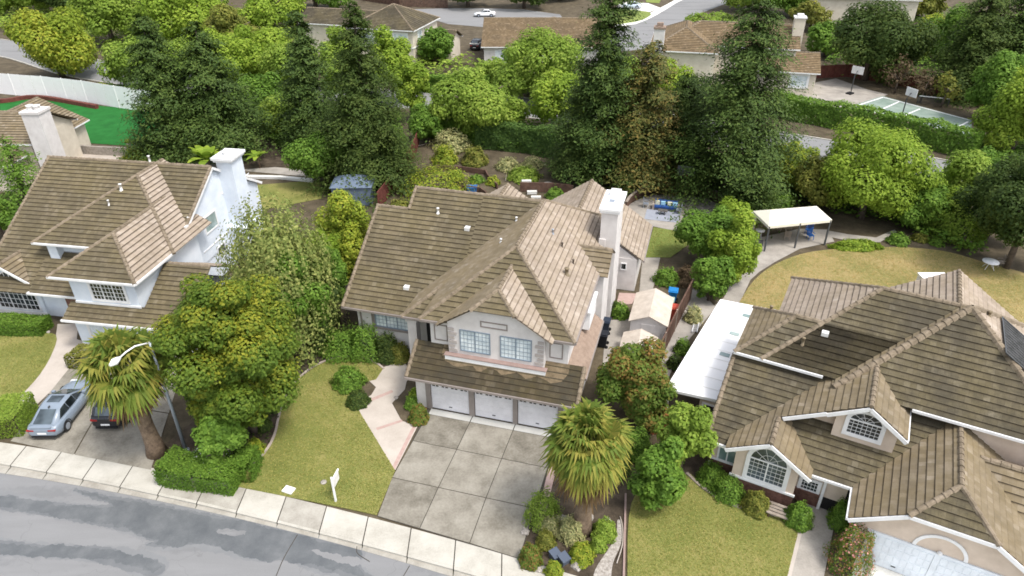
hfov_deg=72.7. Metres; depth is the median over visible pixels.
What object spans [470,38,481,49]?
pickup truck
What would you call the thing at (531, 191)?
garden step
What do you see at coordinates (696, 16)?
street tree
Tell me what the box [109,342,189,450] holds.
street lamp
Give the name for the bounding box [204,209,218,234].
window
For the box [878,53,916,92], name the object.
sparse tree
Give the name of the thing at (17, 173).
feathery tree
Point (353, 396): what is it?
shrub
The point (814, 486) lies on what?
window
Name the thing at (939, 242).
garden shrub
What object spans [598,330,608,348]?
wheelie bin
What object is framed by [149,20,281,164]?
dark conifer
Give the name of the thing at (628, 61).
leafy tree
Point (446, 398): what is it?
garage door
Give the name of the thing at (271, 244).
weeping tree
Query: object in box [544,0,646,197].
tall redwood
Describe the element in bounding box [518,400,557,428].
garage door
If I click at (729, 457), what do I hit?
window
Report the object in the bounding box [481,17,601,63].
brown roofed house
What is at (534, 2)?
distant tree
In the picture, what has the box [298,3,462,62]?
cream house
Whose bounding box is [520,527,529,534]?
rock
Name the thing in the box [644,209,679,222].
outdoor rug
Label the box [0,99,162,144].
turf yard
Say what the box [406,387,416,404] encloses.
garden shrub
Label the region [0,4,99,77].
street tree
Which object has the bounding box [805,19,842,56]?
leafy tree
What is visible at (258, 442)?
round shrub
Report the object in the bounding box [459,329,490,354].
window
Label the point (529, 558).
round shrub
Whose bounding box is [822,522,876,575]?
rose bush
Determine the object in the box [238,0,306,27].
street tree
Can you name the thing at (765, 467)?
window
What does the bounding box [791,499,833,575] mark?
entry walk
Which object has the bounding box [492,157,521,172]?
garden shrub
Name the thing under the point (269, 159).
dirt yard
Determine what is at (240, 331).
spreading tree
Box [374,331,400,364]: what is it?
garden shrub
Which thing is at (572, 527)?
garden shrub
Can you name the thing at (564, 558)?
utility box
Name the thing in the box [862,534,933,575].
garage door
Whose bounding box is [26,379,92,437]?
parked car
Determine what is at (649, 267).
side walk
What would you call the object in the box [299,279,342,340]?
leafy tree
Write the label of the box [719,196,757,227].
leafy tree
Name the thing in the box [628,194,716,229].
back patio
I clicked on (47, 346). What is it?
lawn
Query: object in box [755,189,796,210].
garden shrub
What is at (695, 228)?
leafy tree
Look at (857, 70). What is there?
basketball hoop
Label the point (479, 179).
garden shrub
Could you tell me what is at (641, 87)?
undergrowth
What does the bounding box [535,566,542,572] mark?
rock
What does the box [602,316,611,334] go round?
wheelie bin
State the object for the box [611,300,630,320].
garden shrub
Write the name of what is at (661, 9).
sidewalk
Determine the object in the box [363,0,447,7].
timber fence
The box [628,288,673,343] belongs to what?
garden shed
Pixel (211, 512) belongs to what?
ground
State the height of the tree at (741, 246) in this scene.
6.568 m
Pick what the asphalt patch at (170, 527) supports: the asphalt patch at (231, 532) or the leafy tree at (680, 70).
the asphalt patch at (231, 532)
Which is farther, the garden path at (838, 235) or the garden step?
the garden step
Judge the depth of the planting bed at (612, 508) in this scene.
36.18 m
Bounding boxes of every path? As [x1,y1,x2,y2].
[171,158,307,175]
[716,229,833,304]
[822,229,896,241]
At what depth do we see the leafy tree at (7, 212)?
61.98 m
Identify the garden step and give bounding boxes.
[527,190,536,193]
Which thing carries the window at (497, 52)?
in the brown roofed house at (498, 33)
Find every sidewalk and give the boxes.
[0,442,574,575]
[621,0,680,25]
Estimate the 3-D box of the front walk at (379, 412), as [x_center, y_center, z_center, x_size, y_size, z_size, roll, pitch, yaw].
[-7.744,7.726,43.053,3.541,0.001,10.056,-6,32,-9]
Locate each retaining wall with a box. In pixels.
[80,145,126,155]
[247,175,314,181]
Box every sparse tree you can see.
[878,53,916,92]
[911,68,940,102]
[931,70,961,107]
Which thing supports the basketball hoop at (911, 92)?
on the sport court
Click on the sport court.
(899, 107)
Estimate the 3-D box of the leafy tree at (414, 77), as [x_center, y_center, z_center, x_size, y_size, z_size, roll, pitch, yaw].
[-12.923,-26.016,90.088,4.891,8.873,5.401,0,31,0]
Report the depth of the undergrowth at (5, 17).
129.12 m
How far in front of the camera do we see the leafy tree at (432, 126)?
82.35 m
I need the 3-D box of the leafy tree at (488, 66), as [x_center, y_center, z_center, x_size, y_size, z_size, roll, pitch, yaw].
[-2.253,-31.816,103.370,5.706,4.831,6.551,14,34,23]
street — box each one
[0,40,946,175]
[0,473,447,575]
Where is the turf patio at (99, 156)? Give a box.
[81,154,144,159]
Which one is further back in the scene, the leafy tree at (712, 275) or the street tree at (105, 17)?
the street tree at (105, 17)
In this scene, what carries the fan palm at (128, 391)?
on the planting bed at (189, 440)
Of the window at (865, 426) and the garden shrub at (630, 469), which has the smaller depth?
the window at (865, 426)
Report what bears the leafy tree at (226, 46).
on the yard ground at (852, 224)
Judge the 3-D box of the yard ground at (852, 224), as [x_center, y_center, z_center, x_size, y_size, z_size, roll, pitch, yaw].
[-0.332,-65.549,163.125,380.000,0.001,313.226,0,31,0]
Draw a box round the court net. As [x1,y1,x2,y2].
[917,95,949,106]
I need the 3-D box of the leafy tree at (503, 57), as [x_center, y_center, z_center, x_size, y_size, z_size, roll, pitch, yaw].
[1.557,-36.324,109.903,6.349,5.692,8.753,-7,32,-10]
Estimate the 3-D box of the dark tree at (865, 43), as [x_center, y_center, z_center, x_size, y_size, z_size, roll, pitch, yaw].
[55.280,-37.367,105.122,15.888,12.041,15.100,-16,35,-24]
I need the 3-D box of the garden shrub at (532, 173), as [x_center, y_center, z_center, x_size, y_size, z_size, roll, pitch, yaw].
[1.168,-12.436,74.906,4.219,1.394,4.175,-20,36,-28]
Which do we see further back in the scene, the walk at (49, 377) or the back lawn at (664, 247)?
the back lawn at (664, 247)
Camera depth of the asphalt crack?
34.35 m
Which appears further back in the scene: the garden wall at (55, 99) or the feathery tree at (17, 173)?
the garden wall at (55, 99)
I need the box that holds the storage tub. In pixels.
[466,185,476,191]
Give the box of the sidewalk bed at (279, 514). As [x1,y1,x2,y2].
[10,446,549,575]
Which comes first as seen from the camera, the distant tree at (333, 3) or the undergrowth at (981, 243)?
the undergrowth at (981, 243)
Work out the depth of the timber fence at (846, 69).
108.64 m
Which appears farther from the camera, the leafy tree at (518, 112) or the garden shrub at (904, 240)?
the leafy tree at (518, 112)
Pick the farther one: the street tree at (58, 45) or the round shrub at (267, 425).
the street tree at (58, 45)
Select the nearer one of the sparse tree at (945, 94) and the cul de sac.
the sparse tree at (945, 94)
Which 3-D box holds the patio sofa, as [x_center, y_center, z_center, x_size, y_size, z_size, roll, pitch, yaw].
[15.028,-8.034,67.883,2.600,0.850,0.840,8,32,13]
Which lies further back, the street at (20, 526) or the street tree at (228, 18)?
the street tree at (228, 18)
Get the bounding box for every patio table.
[756,228,764,236]
[777,226,791,233]
[982,258,999,270]
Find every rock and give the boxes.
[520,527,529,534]
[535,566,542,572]
[571,559,584,571]
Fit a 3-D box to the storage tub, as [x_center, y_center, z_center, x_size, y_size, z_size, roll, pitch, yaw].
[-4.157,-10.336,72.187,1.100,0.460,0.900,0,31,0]
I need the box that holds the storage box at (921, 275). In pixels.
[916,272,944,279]
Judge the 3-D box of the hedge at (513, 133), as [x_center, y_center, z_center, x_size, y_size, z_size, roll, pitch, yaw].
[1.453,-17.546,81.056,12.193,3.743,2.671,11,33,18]
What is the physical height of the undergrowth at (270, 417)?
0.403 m
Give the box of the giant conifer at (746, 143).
[650,0,820,240]
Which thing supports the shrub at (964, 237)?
on the yard ground at (852, 224)
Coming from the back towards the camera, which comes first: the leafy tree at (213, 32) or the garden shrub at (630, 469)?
the leafy tree at (213, 32)
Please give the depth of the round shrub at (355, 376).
44.70 m
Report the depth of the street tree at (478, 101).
81.26 m
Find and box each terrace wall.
[427,165,497,192]
[520,182,572,192]
[625,182,722,205]
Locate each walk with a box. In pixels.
[20,324,82,403]
[358,363,416,469]
[603,257,659,364]
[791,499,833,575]
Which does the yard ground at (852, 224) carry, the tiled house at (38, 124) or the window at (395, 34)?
the tiled house at (38, 124)
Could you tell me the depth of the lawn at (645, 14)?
152.58 m
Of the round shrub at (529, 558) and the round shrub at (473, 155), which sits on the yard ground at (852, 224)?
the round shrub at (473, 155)
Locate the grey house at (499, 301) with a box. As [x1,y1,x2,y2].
[340,179,652,428]
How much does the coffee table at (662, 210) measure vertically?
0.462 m
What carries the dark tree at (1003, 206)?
on the back lawn at (798, 263)
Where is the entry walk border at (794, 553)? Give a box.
[787,521,802,575]
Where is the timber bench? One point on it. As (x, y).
(778, 512)
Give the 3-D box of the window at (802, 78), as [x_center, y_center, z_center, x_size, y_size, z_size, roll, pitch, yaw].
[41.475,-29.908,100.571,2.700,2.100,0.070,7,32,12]
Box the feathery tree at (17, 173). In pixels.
[0,135,46,208]
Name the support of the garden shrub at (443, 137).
on the yard ground at (852, 224)
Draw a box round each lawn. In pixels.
[0,333,56,409]
[239,358,394,514]
[257,181,321,208]
[617,9,650,23]
[627,473,799,575]
[646,0,660,2]
[646,227,686,256]
[740,247,1023,322]
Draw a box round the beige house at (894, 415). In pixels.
[707,269,1023,575]
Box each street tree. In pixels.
[0,0,48,13]
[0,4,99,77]
[66,0,151,43]
[95,34,165,87]
[133,0,228,39]
[199,3,259,41]
[207,23,290,78]
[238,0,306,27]
[317,25,356,95]
[371,24,414,103]
[426,66,510,137]
[488,23,588,98]
[525,66,582,127]
[684,10,737,21]
[788,0,833,28]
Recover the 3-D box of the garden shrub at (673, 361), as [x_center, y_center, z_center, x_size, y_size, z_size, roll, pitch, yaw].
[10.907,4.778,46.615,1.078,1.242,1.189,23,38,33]
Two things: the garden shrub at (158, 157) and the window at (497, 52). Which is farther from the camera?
the window at (497, 52)
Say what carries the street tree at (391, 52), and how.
on the yard ground at (852, 224)
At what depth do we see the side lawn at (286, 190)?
72.05 m
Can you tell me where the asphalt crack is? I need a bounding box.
[276,534,297,575]
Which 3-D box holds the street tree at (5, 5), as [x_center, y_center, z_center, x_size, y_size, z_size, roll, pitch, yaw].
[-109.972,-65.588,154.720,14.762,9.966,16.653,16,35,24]
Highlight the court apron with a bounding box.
[796,79,887,106]
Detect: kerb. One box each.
[0,39,950,160]
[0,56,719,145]
[0,461,484,575]
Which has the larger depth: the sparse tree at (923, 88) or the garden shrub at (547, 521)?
the sparse tree at (923, 88)
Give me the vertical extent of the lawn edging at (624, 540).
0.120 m
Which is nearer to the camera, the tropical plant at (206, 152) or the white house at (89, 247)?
the white house at (89, 247)
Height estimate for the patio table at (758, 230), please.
1.011 m
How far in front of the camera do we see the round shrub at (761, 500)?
35.97 m
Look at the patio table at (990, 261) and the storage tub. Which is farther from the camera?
the storage tub
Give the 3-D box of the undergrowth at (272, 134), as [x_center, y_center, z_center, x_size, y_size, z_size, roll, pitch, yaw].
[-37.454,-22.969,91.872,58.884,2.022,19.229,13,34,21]
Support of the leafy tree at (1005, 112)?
on the yard ground at (852, 224)
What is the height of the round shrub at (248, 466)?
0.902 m
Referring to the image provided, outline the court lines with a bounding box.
[859,97,967,125]
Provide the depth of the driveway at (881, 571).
33.24 m
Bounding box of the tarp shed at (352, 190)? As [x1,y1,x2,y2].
[329,174,375,205]
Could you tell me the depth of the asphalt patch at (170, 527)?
35.68 m
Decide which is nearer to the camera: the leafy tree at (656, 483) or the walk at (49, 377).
the leafy tree at (656, 483)
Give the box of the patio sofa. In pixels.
[652,199,679,211]
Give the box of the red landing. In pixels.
[617,293,635,304]
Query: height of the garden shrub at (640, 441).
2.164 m
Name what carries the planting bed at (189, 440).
on the yard ground at (852, 224)
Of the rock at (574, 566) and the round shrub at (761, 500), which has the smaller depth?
the rock at (574, 566)
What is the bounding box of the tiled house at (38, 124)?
[0,96,90,191]
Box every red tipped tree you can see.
[594,336,667,410]
[624,364,677,434]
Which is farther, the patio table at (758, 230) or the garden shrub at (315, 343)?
the patio table at (758, 230)
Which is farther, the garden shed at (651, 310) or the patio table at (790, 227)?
the patio table at (790, 227)
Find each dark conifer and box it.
[107,13,228,163]
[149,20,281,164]
[261,9,349,155]
[292,0,430,214]
[533,72,616,185]
[645,72,717,182]
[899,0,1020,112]
[947,0,1023,83]
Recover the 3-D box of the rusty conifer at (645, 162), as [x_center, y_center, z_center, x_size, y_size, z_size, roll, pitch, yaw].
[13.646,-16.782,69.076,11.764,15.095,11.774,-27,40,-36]
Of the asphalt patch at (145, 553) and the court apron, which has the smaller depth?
the asphalt patch at (145, 553)
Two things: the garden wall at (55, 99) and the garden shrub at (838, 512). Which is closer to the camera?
the garden shrub at (838, 512)
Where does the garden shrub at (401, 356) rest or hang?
on the planting bed at (189, 440)
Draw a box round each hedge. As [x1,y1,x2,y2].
[0,312,53,336]
[0,390,38,438]
[63,343,88,368]
[151,444,246,496]
[221,443,264,482]
[420,73,490,92]
[767,90,984,156]
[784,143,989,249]
[827,238,884,251]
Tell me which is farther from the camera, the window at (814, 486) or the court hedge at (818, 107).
the court hedge at (818, 107)
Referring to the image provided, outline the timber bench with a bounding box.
[766,501,788,522]
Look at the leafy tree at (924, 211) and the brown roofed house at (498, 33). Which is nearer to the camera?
the leafy tree at (924, 211)
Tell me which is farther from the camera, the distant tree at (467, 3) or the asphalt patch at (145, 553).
the distant tree at (467, 3)
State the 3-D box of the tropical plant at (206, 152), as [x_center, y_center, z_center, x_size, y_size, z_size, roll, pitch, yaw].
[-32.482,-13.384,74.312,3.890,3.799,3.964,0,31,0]
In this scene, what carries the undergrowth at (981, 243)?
on the yard ground at (852, 224)
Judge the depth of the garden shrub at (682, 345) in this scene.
47.76 m
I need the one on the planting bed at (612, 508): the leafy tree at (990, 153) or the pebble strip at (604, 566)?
the pebble strip at (604, 566)
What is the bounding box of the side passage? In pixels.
[662,288,715,377]
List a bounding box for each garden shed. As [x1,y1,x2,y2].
[620,329,657,354]
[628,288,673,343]
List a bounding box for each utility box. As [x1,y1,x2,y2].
[548,547,560,560]
[557,550,571,566]
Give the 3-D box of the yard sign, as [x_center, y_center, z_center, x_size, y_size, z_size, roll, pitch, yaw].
[-9.314,10.429,36.973,0.090,1.850,0.895,5,32,9]
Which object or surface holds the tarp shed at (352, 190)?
on the yard ground at (852, 224)
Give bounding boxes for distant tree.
[34,0,87,8]
[305,0,348,7]
[449,0,474,6]
[507,0,546,8]
[721,0,772,8]
[769,0,808,12]
[914,0,949,19]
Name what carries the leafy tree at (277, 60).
on the yard ground at (852, 224)
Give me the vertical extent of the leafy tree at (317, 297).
8.449 m
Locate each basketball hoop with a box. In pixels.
[677,165,694,197]
[845,65,863,94]
[899,87,917,118]
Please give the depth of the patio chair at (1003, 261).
57.99 m
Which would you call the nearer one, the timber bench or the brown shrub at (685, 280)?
the timber bench
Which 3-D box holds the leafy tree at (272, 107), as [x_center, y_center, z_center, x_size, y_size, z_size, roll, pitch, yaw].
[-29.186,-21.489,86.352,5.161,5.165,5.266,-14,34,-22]
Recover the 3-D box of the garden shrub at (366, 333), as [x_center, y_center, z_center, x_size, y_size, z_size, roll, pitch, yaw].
[-10.127,3.454,47.627,2.976,2.662,3.009,0,31,0]
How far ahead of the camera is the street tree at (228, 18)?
116.06 m
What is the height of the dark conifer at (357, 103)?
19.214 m
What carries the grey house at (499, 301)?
on the yard ground at (852, 224)
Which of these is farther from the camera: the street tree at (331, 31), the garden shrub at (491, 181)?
the street tree at (331, 31)
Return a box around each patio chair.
[784,231,791,239]
[806,228,814,239]
[997,255,1006,266]
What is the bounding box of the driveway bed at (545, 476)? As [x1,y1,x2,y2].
[378,408,549,558]
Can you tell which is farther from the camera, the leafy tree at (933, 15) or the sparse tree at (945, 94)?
the leafy tree at (933, 15)
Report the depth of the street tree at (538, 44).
93.69 m
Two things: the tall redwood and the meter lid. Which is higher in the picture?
the tall redwood
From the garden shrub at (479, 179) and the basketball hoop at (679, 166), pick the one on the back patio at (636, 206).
the basketball hoop at (679, 166)
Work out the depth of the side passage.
51.07 m
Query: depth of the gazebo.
60.32 m
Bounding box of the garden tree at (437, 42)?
[417,25,454,64]
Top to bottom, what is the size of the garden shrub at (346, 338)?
2.161 m
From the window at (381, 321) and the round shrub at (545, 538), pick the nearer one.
the round shrub at (545, 538)
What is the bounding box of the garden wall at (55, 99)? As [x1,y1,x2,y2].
[0,95,98,108]
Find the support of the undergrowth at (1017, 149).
on the yard ground at (852, 224)
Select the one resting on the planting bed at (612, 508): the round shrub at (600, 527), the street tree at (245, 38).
the round shrub at (600, 527)
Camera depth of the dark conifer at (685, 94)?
70.03 m
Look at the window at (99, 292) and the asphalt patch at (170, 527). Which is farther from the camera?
the window at (99, 292)
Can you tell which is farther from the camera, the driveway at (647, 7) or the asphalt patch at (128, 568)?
the driveway at (647, 7)
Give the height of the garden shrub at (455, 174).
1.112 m
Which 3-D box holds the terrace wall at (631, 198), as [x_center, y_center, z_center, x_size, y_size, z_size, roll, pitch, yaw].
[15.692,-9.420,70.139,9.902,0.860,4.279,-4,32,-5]
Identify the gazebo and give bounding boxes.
[752,206,831,251]
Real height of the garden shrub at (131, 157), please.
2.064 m
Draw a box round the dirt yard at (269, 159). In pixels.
[243,129,303,168]
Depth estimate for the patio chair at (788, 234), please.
62.01 m
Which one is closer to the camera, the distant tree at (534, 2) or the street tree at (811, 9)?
the street tree at (811, 9)
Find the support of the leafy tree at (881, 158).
on the yard ground at (852, 224)
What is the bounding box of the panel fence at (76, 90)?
[0,73,153,109]
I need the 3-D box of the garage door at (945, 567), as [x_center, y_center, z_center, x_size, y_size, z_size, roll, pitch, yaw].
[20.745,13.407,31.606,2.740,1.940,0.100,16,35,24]
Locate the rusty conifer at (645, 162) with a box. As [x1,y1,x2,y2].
[596,40,695,200]
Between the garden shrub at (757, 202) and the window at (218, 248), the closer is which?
the window at (218, 248)
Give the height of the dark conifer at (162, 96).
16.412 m
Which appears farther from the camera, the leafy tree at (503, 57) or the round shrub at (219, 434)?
the leafy tree at (503, 57)
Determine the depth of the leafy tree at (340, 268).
48.22 m
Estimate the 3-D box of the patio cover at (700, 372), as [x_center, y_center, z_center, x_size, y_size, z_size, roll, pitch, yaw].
[13.969,4.922,44.733,4.980,2.864,11.730,16,35,24]
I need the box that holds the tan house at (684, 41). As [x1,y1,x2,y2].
[651,13,820,94]
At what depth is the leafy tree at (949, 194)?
63.33 m
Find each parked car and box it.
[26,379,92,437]
[90,399,131,428]
[474,9,494,16]
[621,1,641,8]
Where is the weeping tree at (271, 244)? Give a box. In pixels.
[214,186,351,369]
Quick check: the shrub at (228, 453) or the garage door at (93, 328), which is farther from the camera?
the garage door at (93, 328)
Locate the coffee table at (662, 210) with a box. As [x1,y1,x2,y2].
[658,208,667,214]
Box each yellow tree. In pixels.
[311,188,370,280]
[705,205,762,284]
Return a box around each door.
[89,325,163,335]
[431,384,468,413]
[475,392,512,421]
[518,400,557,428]
[641,324,654,334]
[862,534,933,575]
[932,557,992,575]
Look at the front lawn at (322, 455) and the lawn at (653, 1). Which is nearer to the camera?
the front lawn at (322, 455)
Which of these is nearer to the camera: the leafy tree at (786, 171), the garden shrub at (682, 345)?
the garden shrub at (682, 345)
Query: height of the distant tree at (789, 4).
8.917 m
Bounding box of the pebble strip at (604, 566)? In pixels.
[594,519,621,575]
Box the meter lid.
[282,485,295,494]
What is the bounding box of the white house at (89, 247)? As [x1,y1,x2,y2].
[0,148,263,351]
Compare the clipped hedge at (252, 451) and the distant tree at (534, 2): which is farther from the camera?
the distant tree at (534, 2)
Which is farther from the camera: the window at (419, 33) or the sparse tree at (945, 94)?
the window at (419, 33)
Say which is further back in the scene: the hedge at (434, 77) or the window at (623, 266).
the hedge at (434, 77)
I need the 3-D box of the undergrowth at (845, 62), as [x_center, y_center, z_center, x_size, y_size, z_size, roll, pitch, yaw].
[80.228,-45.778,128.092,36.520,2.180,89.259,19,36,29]
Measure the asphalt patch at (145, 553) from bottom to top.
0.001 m
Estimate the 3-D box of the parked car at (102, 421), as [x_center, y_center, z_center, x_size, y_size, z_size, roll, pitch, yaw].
[-24.232,6.712,43.230,2.013,1.655,4.615,-1,31,0]
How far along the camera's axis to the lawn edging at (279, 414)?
42.73 m
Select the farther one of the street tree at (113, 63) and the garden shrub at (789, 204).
the street tree at (113, 63)
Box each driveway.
[11,349,179,469]
[378,408,550,557]
[619,2,659,11]
[852,558,904,575]
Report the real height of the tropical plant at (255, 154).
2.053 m
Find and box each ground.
[0,0,1023,575]
[3,465,453,574]
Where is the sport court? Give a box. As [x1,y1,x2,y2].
[861,96,971,133]
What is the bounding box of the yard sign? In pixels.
[330,468,338,501]
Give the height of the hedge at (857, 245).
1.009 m
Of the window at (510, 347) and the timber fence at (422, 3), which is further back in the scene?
the timber fence at (422, 3)
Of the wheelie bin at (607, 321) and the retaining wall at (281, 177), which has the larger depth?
the retaining wall at (281, 177)
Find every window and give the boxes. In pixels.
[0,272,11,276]
[0,292,41,310]
[86,282,129,303]
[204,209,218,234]
[217,241,226,256]
[373,314,407,331]
[392,32,408,44]
[417,29,421,42]
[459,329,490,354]
[495,50,502,57]
[500,335,531,361]
[582,291,597,329]
[620,263,626,269]
[702,402,714,417]
[716,447,735,463]
[742,448,791,491]
[788,73,809,88]
[797,476,822,494]
[841,412,886,444]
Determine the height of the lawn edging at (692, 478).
0.120 m
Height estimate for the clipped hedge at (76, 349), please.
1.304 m
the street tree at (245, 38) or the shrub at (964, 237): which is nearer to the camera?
the shrub at (964, 237)
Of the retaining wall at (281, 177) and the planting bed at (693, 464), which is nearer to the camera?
the planting bed at (693, 464)
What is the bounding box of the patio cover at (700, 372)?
[667,299,752,417]
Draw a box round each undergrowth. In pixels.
[0,0,480,74]
[102,80,406,171]
[231,346,324,454]
[414,118,989,254]
[514,64,780,104]
[780,101,1023,159]
[824,7,1023,81]
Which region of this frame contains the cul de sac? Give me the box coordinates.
[415,0,725,50]
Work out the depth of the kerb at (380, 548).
36.33 m
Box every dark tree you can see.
[829,0,944,86]
[951,172,1020,239]
[970,151,1023,268]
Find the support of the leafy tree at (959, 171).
on the yard ground at (852, 224)
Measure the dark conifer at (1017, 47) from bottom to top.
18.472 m
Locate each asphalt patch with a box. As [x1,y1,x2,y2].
[0,490,363,575]
[0,537,168,575]
[0,540,165,575]
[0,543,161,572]
[216,528,245,535]
[312,549,361,566]
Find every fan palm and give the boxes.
[68,323,179,459]
[537,395,637,538]
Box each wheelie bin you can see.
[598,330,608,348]
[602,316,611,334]
[668,287,678,303]
[670,303,678,319]
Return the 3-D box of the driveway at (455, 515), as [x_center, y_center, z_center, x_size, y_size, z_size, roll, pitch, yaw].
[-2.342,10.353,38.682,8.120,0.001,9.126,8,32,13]
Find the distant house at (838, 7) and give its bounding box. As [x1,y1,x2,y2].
[809,0,922,26]
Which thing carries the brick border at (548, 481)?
on the planting bed at (612, 508)
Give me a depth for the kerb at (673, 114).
85.85 m
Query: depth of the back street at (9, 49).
110.94 m
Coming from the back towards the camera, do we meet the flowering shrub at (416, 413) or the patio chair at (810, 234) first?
the patio chair at (810, 234)
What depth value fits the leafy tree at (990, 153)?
68.85 m
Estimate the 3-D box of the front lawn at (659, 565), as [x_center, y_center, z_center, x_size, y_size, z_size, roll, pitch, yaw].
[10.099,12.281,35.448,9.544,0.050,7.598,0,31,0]
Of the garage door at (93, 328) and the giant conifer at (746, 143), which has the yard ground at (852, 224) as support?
the giant conifer at (746, 143)
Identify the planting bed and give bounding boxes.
[163,341,405,482]
[393,382,426,421]
[521,471,626,575]
[634,449,799,516]
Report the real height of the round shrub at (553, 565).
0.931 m
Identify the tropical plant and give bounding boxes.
[187,145,219,164]
[245,150,266,167]
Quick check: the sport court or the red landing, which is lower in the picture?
the red landing
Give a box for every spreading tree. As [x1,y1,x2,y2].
[147,271,304,435]
[185,350,256,449]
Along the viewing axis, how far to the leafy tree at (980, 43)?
95.18 m
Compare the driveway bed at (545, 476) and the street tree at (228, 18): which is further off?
the street tree at (228, 18)
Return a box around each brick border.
[393,426,415,468]
[539,468,554,514]
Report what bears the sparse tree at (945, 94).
on the yard ground at (852, 224)
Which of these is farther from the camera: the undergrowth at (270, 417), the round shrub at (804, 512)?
the undergrowth at (270, 417)
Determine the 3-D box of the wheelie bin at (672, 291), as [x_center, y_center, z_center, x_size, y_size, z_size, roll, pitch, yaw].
[12.407,0.579,53.535,0.790,1.120,0.800,8,32,13]
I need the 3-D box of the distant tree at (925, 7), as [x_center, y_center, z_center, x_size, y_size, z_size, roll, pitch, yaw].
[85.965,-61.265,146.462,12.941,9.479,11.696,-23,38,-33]
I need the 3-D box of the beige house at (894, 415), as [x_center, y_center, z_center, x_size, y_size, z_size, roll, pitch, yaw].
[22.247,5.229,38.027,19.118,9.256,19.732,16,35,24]
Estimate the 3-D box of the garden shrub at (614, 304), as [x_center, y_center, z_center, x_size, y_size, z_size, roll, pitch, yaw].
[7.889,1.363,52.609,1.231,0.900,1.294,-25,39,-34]
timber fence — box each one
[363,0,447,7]
[377,129,418,203]
[654,278,693,354]
[816,64,983,106]
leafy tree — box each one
[0,198,17,236]
[143,37,190,76]
[175,25,220,74]
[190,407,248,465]
[209,45,261,83]
[230,71,290,116]
[255,40,317,91]
[257,92,297,133]
[264,248,332,353]
[280,129,349,186]
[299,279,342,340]
[301,228,348,303]
[319,246,348,324]
[393,52,429,118]
[407,106,446,142]
[474,56,512,84]
[496,95,530,122]
[500,43,530,67]
[609,51,642,87]
[626,435,689,510]
[652,57,694,92]
[653,400,718,471]
[672,204,734,263]
[676,72,718,120]
[689,255,736,300]
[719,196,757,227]
[768,139,820,189]
[792,152,842,207]
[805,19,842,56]
[818,116,945,219]
[895,172,953,228]
[916,177,964,224]
[917,12,944,58]
[921,2,978,63]
[936,148,993,204]
[964,49,1023,118]
[968,65,1023,151]
[976,145,1009,169]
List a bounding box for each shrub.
[118,144,155,161]
[151,149,172,162]
[190,447,238,481]
[236,452,253,470]
[246,436,266,453]
[258,415,273,433]
[306,324,344,354]
[316,322,362,364]
[329,364,368,394]
[345,388,371,410]
[346,317,384,363]
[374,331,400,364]
[386,197,408,206]
[387,340,409,365]
[393,159,478,200]
[403,393,417,411]
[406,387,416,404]
[407,403,429,426]
[426,127,472,154]
[429,142,459,165]
[447,168,463,180]
[459,144,488,167]
[468,174,486,183]
[483,175,500,186]
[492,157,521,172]
[504,163,543,184]
[517,541,543,571]
[519,153,542,169]
[521,483,564,533]
[532,512,562,538]
[535,527,556,551]
[542,559,563,575]
[544,186,563,199]
[555,513,585,546]
[568,540,596,569]
[590,515,617,544]
[590,534,607,553]
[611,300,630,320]
[612,300,619,309]
[616,453,633,480]
[627,424,654,464]
[649,264,679,287]
[665,352,680,370]
[672,336,690,356]
[676,264,698,287]
[683,303,704,324]
[695,457,723,490]
[707,470,746,507]
[738,489,770,520]
[741,191,769,212]
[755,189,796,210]
[782,499,815,532]
[825,497,852,534]
[884,231,911,247]
[910,233,931,243]
[927,236,945,247]
[960,232,973,241]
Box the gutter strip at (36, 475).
[0,465,469,575]
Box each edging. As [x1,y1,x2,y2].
[252,356,384,463]
[616,516,623,562]
[623,493,626,575]
[685,472,798,520]
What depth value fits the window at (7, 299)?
52.12 m
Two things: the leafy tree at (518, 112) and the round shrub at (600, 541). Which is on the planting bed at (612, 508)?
the round shrub at (600, 541)

